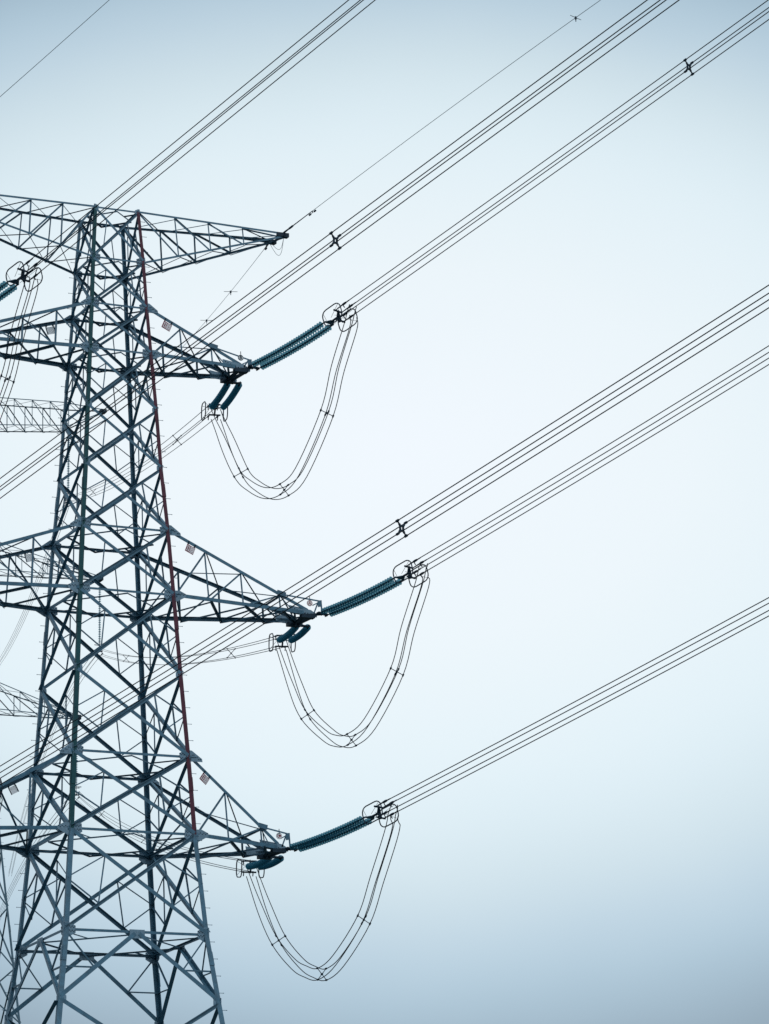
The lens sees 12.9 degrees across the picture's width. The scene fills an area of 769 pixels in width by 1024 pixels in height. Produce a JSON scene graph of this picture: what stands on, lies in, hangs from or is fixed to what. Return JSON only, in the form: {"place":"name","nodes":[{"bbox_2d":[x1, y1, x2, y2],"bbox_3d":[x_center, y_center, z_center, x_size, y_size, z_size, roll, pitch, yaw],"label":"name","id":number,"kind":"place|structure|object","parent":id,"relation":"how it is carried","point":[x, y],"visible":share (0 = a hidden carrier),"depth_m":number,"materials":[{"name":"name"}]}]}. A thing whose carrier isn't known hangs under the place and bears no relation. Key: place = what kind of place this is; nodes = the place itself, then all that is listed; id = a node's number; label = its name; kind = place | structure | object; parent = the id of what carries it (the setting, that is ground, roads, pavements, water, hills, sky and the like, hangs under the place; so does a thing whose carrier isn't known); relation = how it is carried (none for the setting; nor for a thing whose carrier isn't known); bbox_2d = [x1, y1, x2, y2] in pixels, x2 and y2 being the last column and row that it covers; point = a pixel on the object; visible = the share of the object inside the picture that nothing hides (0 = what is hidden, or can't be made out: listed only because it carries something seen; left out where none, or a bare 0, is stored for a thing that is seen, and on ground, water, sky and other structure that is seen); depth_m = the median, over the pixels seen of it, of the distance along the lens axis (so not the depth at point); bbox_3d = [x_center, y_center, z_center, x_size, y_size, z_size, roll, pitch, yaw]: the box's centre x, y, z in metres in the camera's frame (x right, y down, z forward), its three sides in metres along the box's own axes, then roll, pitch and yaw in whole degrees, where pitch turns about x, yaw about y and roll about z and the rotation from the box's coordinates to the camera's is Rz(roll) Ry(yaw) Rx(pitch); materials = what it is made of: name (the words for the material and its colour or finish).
{"place":"outdoors","nodes":[
{"label":"outdoors","id":0,"kind":"place"},
{"bbox_2d":[0,0,768,1023],"label":"sky","id":1,"kind":"structure","parent":0,"point":[611,867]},
{"bbox_3d":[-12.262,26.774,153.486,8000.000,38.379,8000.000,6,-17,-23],"label":"ground","id":2,"kind":"structure","parent":0,"visible":0},
{"bbox_2d":[0,397,106,1023],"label":"transmission tower","id":3,"kind":"structure","parent":2,"relation":"on","point":[17,1014],"depth_m":330.45,"materials":[{"name":"metal"}]},
{"bbox_2d":[65,440,71,503],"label":"insulator string","id":4,"kind":"object","parent":3,"relation":"hanging from","point":[68,468],"visible":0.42,"depth_m":336.28,"materials":[{"name":"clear glass"}]},
{"bbox_2d":[0,505,68,664],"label":"conductor bundle","id":5,"kind":"object","parent":4,"relation":"attached to","point":[31,595],"visible":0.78,"depth_m":428.76,"materials":[{"name":"metal"}]},
{"bbox_2d":[75,730,80,798],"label":"insulator string","id":6,"kind":"object","parent":3,"relation":"hanging from","point":[77,787],"visible":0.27,"depth_m":328.24,"materials":[{"name":"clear glass"}]},
{"bbox_2d":[0,795,77,918],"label":"conductor bundle","id":7,"kind":"object","parent":6,"relation":"attached to","point":[24,858],"visible":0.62,"depth_m":459.24,"materials":[{"name":"metal"}]},
{"bbox_2d":[94,587,102,654],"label":"insulator string","id":8,"kind":"object","parent":3,"relation":"hanging from","point":[99,620],"visible":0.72,"depth_m":333.47,"materials":[{"name":"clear glass"}]},
{"bbox_2d":[9,657,97,875],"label":"conductor bundle","id":9,"kind":"object","parent":8,"relation":"attached to","point":[45,754],"visible":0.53,"depth_m":448.52,"materials":[{"name":"metal"}]},
{"bbox_2d":[0,194,326,1023],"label":"transmission tower","id":10,"kind":"structure","parent":2,"relation":"on","point":[150,856],"depth_m":159.88,"materials":[{"name":"grey metal"}]},
{"bbox_2d":[8,783,18,794],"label":"circuit sign","id":11,"kind":"object","parent":10,"relation":"hanging from","point":[13,789],"visible":0.88,"depth_m":158.20,"materials":[{"name":"white metal"}]},
{"bbox_2d":[0,259,42,300],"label":"insulator string","id":12,"kind":"object","parent":10,"relation":"attached to","point":[8,290],"visible":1,"depth_m":155.84,"materials":[{"name":"teal glass"}]},
{"bbox_2d":[0,265,37,419],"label":"jumper loop","id":13,"kind":"object","parent":12,"relation":"hanging from","point":[8,379],"visible":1,"depth_m":155.57,"materials":[{"name":"metal"}]},
{"bbox_2d":[21,0,374,277],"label":"conductor bundle","id":14,"kind":"object","parent":12,"relation":"attached to","point":[198,132],"visible":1,"depth_m":148.73,"materials":[{"name":"metal"}]},
{"bbox_2d":[24,551,34,561],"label":"circuit sign","id":15,"kind":"object","parent":10,"relation":"hanging from","point":[28,557],"visible":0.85,"depth_m":160.99,"materials":[{"name":"white metal"}]},
{"bbox_2d":[45,324,54,334],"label":"circuit sign","id":16,"kind":"object","parent":10,"relation":"hanging from","point":[50,330],"visible":0.91,"depth_m":163.83,"materials":[{"name":"white metal"}]},
{"bbox_2d":[0,0,108,96],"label":"shield wire","id":17,"kind":"object","parent":10,"relation":"attached to","point":[54,48],"visible":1,"depth_m":154.16,"materials":[{"name":"metal"}]},
{"bbox_2d":[161,318,172,331],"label":"circuit sign","id":18,"kind":"object","parent":10,"relation":"hanging from","point":[166,326],"visible":1,"depth_m":163.31,"materials":[{"name":"white metal"}]},
{"bbox_2d":[185,541,195,554],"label":"circuit sign","id":19,"kind":"object","parent":10,"relation":"hanging from","point":[190,549],"visible":1,"depth_m":160.02,"materials":[{"name":"white metal"}]},
{"bbox_2d":[122,243,268,400],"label":"shield wire","id":20,"kind":"object","parent":10,"relation":"attached to","point":[231,291],"visible":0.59,"depth_m":190.40,"materials":[{"name":"metal"}]},
{"bbox_2d":[199,770,210,784],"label":"circuit sign","id":21,"kind":"object","parent":10,"relation":"hanging from","point":[204,778],"visible":1,"depth_m":156.74,"materials":[{"name":"white metal"}]},
{"bbox_2d":[201,381,241,421],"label":"insulator string","id":22,"kind":"object","parent":10,"relation":"attached to","point":[214,404],"visible":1,"depth_m":169.18,"materials":[{"name":"teal glass"}]},
{"bbox_2d":[66,409,215,501],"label":"conductor bundle","id":23,"kind":"object","parent":22,"relation":"attached to","point":[155,454],"visible":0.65,"depth_m":201.75,"materials":[{"name":"metal"}]},
{"bbox_2d":[238,351,243,360],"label":"phase sign","id":24,"kind":"object","parent":10,"relation":"attached to","point":[240,357],"visible":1,"depth_m":164.98,"materials":[{"name":"white metal"}]},
{"bbox_2d":[236,855,283,877],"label":"insulator string","id":25,"kind":"object","parent":10,"relation":"attached to","point":[260,864],"visible":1,"depth_m":163.64,"materials":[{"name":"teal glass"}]},
{"bbox_2d":[75,793,247,871],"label":"conductor bundle","id":26,"kind":"object","parent":25,"relation":"attached to","point":[165,843],"visible":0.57,"depth_m":218.77,"materials":[{"name":"metal"}]},
{"bbox_2d":[246,803,400,980],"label":"jumper loop","id":27,"kind":"object","parent":25,"relation":"hanging from","point":[340,957],"visible":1,"depth_m":157.92,"materials":[{"name":"metal"}]},
{"bbox_2d":[276,833,281,838],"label":"phase sign","id":28,"kind":"object","parent":10,"relation":"attached to","point":[278,835],"visible":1,"depth_m":159.24,"materials":[{"name":"white metal"}]},
{"bbox_2d":[268,624,310,651],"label":"insulator string","id":29,"kind":"object","parent":10,"relation":"attached to","point":[291,631],"visible":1,"depth_m":167.45,"materials":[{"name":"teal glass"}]},
{"bbox_2d":[100,637,282,664],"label":"conductor bundle","id":30,"kind":"object","parent":29,"relation":"attached to","point":[204,654],"visible":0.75,"depth_m":205.85,"materials":[{"name":"metal"}]},
{"bbox_2d":[248,300,357,370],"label":"insulator string","id":31,"kind":"object","parent":10,"relation":"attached to","point":[267,360],"visible":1,"depth_m":163.38,"materials":[{"name":"teal glass"}]},
{"bbox_2d":[211,304,357,499],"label":"jumper loop","id":32,"kind":"object","parent":31,"relation":"hanging from","point":[294,481],"visible":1,"depth_m":163.16,"materials":[{"name":"metal"}]},
{"bbox_2d":[0,0,678,498],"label":"conductor bundle","id":33,"kind":"object","parent":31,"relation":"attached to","point":[334,240],"visible":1,"depth_m":136.53,"materials":[{"name":"metal"}]},
{"bbox_2d":[339,0,768,319],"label":"conductor bundle","id":34,"kind":"object","parent":31,"relation":"attached to","point":[688,66],"visible":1,"depth_m":153.47,"materials":[{"name":"metal"}]},
{"bbox_2d":[307,596,312,605],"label":"phase sign","id":35,"kind":"object","parent":10,"relation":"attached to","point":[309,603],"visible":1,"depth_m":163.05,"materials":[{"name":"white metal"}]},
{"bbox_2d":[285,799,398,851],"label":"insulator string","id":36,"kind":"object","parent":10,"relation":"attached to","point":[351,826],"visible":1,"depth_m":157.33,"materials":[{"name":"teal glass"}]},
{"bbox_2d":[378,597,768,817],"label":"conductor bundle","id":37,"kind":"object","parent":36,"relation":"attached to","point":[580,704],"visible":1,"depth_m":148.68,"materials":[{"name":"metal"}]},
{"bbox_2d":[316,557,428,616],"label":"insulator string","id":38,"kind":"object","parent":10,"relation":"attached to","point":[375,591],"visible":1,"depth_m":161.28,"materials":[{"name":"teal glass"}]},
{"bbox_2d":[276,562,429,747],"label":"jumper loop","id":39,"kind":"object","parent":38,"relation":"hanging from","point":[366,727],"visible":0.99,"depth_m":161.60,"materials":[{"name":"metal"}]},
{"bbox_2d":[408,345,768,576],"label":"conductor bundle","id":40,"kind":"object","parent":38,"relation":"attached to","point":[594,459],"visible":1,"depth_m":153.08,"materials":[{"name":"metal"}]},
{"bbox_2d":[283,0,599,232],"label":"shield wire","id":41,"kind":"object","parent":10,"relation":"attached to","point":[310,213],"visible":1,"depth_m":162.56,"materials":[{"name":"metal"}]},
{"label":"insulator string","id":42,"kind":"object","parent":10,"relation":"attached to","visible":0},
{"bbox_2d":[0,285,768,784],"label":"conductor bundle","id":43,"kind":"object","parent":42,"relation":"attached to","point":[400,527],"visible":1,"depth_m":133.44,"materials":[{"name":"metal"}]}
]}

